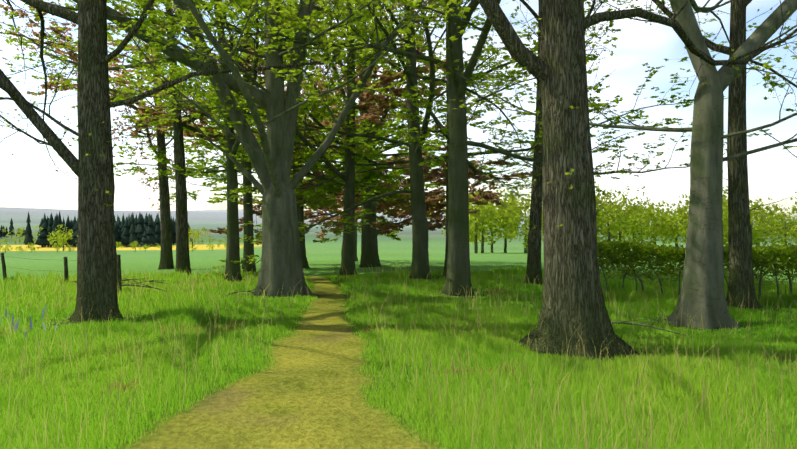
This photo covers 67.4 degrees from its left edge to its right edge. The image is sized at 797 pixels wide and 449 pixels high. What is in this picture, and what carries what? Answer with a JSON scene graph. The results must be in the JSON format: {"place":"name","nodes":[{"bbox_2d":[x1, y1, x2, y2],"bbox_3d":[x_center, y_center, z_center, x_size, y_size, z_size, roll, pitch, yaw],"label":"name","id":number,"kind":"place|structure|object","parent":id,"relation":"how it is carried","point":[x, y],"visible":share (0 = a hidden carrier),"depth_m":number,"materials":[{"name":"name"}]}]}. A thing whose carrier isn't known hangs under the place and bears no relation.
{"place":"outdoors","nodes":[
{"label":"outdoors","id":0,"kind":"place"},
{"bbox_2d":[0,263,796,448],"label":"grass","id":1,"kind":"structure","parent":0,"point":[184,316],"depth_m":6.79,"materials":[{"name":"green plant"}]},
{"bbox_2d":[0,207,796,448],"bbox_3d":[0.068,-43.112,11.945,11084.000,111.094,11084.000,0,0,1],"label":"ground","id":2,"kind":"structure","parent":0,"point":[304,392],"depth_m":7.37,"materials":[{"name":"green soil"}]},
{"bbox_2d":[0,253,121,291],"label":"wire fence posts","id":3,"kind":"object","parent":2,"relation":"on","point":[66,268],"visible":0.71,"depth_m":15.73,"materials":[{"name":"brown wood"}]},
{"bbox_2d":[0,3,263,269],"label":"avenue tree","id":4,"kind":"object","parent":2,"relation":"on","point":[166,257],"visible":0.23,"depth_m":26.92,"materials":[{"name":"green plant"}]},
{"bbox_2d":[69,0,288,275],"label":"oak tree","id":5,"kind":"object","parent":2,"relation":"on","point":[182,252],"visible":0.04,"depth_m":19.34,"materials":[{"name":"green plant"}]},
{"bbox_2d":[0,0,458,323],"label":"oak tree","id":6,"kind":"object","parent":2,"relation":"on","point":[91,167],"visible":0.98,"depth_m":10.20,"materials":[{"name":"brown plant"}]},
{"bbox_2d":[0,0,468,297],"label":"beech tree","id":7,"kind":"object","parent":2,"relation":"on","point":[281,267],"visible":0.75,"depth_m":13.49,"materials":[{"name":"grey plant"}]},
{"bbox_2d":[63,0,407,272],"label":"beech tree","id":8,"kind":"object","parent":2,"relation":"on","point":[248,249],"visible":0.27,"depth_m":21.45,"materials":[{"name":"green plant"}]},
{"bbox_2d":[109,0,401,203],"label":"avenue tree","id":9,"kind":"object","parent":2,"relation":"on","point":[216,188],"visible":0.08,"depth_m":35.46,"materials":[{"name":"green plant"}]},
{"bbox_2d":[170,0,353,281],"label":"oak tree","id":10,"kind":"object","parent":2,"relation":"on","point":[232,251],"visible":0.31,"depth_m":17.55,"materials":[{"name":"green plant"}]},
{"bbox_2d":[0,0,531,267],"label":"avenue tree","id":11,"kind":"object","parent":2,"relation":"on","point":[369,246],"visible":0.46,"depth_m":26.43,"materials":[{"name":"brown plant"}]},
{"bbox_2d":[131,0,446,268],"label":"avenue tree","id":12,"kind":"object","parent":2,"relation":"on","point":[370,177],"visible":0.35,"depth_m":24.90,"materials":[{"name":"green plant"}]},
{"bbox_2d":[153,0,517,275],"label":"beech tree","id":13,"kind":"object","parent":2,"relation":"on","point":[348,247],"visible":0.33,"depth_m":19.40,"materials":[{"name":"green plant"}]},
{"bbox_2d":[291,3,435,260],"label":"avenue tree","id":14,"kind":"object","parent":2,"relation":"on","point":[392,235],"visible":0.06,"depth_m":54.46,"materials":[{"name":"green plant"}]},
{"bbox_2d":[69,277,685,335],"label":"fallen branches","id":15,"kind":"object","parent":2,"relation":"on","point":[613,322],"visible":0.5,"depth_m":12.87,"materials":[{"name":"brown wood"}]},
{"bbox_2d":[0,186,796,252],"bbox_3d":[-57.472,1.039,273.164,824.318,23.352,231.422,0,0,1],"label":"trees","id":16,"kind":"object","parent":2,"relation":"on","point":[772,219],"visible":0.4,"depth_m":171.07,"materials":[{"name":"green plant"}]},
{"bbox_2d":[0,211,796,247],"bbox_3d":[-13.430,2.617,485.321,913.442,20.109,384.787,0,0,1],"label":"conifer woods","id":17,"kind":"object","parent":2,"relation":"on","point":[140,230],"visible":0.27,"depth_m":309.67,"materials":[{"name":"green plant"}]},
{"bbox_2d":[0,196,796,252],"bbox_3d":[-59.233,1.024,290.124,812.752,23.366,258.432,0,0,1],"label":"trees","id":18,"kind":"object","parent":2,"relation":"on","point":[660,214],"visible":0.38,"depth_m":177.81,"materials":[{"name":"green plant"}]},
{"bbox_2d":[302,1,497,261],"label":"avenue tree","id":19,"kind":"object","parent":2,"relation":"on","point":[400,147],"visible":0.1,"depth_m":43.99,"materials":[{"name":"green plant"}]},
{"bbox_2d":[49,0,771,295],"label":"tree","id":20,"kind":"object","parent":2,"relation":"on","point":[458,275],"visible":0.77,"depth_m":13.98,"materials":[{"name":"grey plant"}]},
{"bbox_2d":[207,0,620,276],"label":"beech tree","id":21,"kind":"object","parent":2,"relation":"on","point":[443,131],"visible":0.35,"depth_m":18.81,"materials":[{"name":"green plant"}]},
{"bbox_2d":[167,0,726,279],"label":"beech tree","id":22,"kind":"object","parent":2,"relation":"on","point":[420,267],"visible":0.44,"depth_m":18.22,"materials":[{"name":"green plant"}]},
{"bbox_2d":[519,0,620,284],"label":"oak tree","id":23,"kind":"object","parent":2,"relation":"on","point":[533,270],"visible":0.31,"depth_m":16.55,"materials":[{"name":"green plant"}]},
{"bbox_2d":[394,0,796,359],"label":"oak tree","id":24,"kind":"object","parent":2,"relation":"on","point":[572,286],"visible":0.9,"depth_m":7.64,"materials":[{"name":"brown plant"}]},
{"bbox_2d":[437,0,796,329],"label":"beech tree","id":25,"kind":"object","parent":2,"relation":"on","point":[702,292],"visible":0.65,"depth_m":9.92,"materials":[{"name":"grey plant"}]},
{"bbox_2d":[443,181,796,252],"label":"trees","id":26,"kind":"object","parent":2,"relation":"on","point":[620,236],"visible":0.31,"depth_m":172.12,"materials":[{"name":"green plant"}]},
{"bbox_2d":[597,233,796,299],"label":"beech hedge","id":27,"kind":"object","parent":2,"relation":"on","point":[647,251],"visible":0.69,"depth_m":13.47,"materials":[{"name":"green plant"}]},
{"bbox_2d":[604,0,796,308],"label":"oak tree","id":28,"kind":"object","parent":2,"relation":"on","point":[740,279],"visible":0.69,"depth_m":11.75,"materials":[{"name":"brown plant"}]},
{"bbox_2d":[0,0,796,217],"label":"sky","id":29,"kind":"structure","parent":0,"point":[28,178],"materials":[{"name":"white"}]}
]}

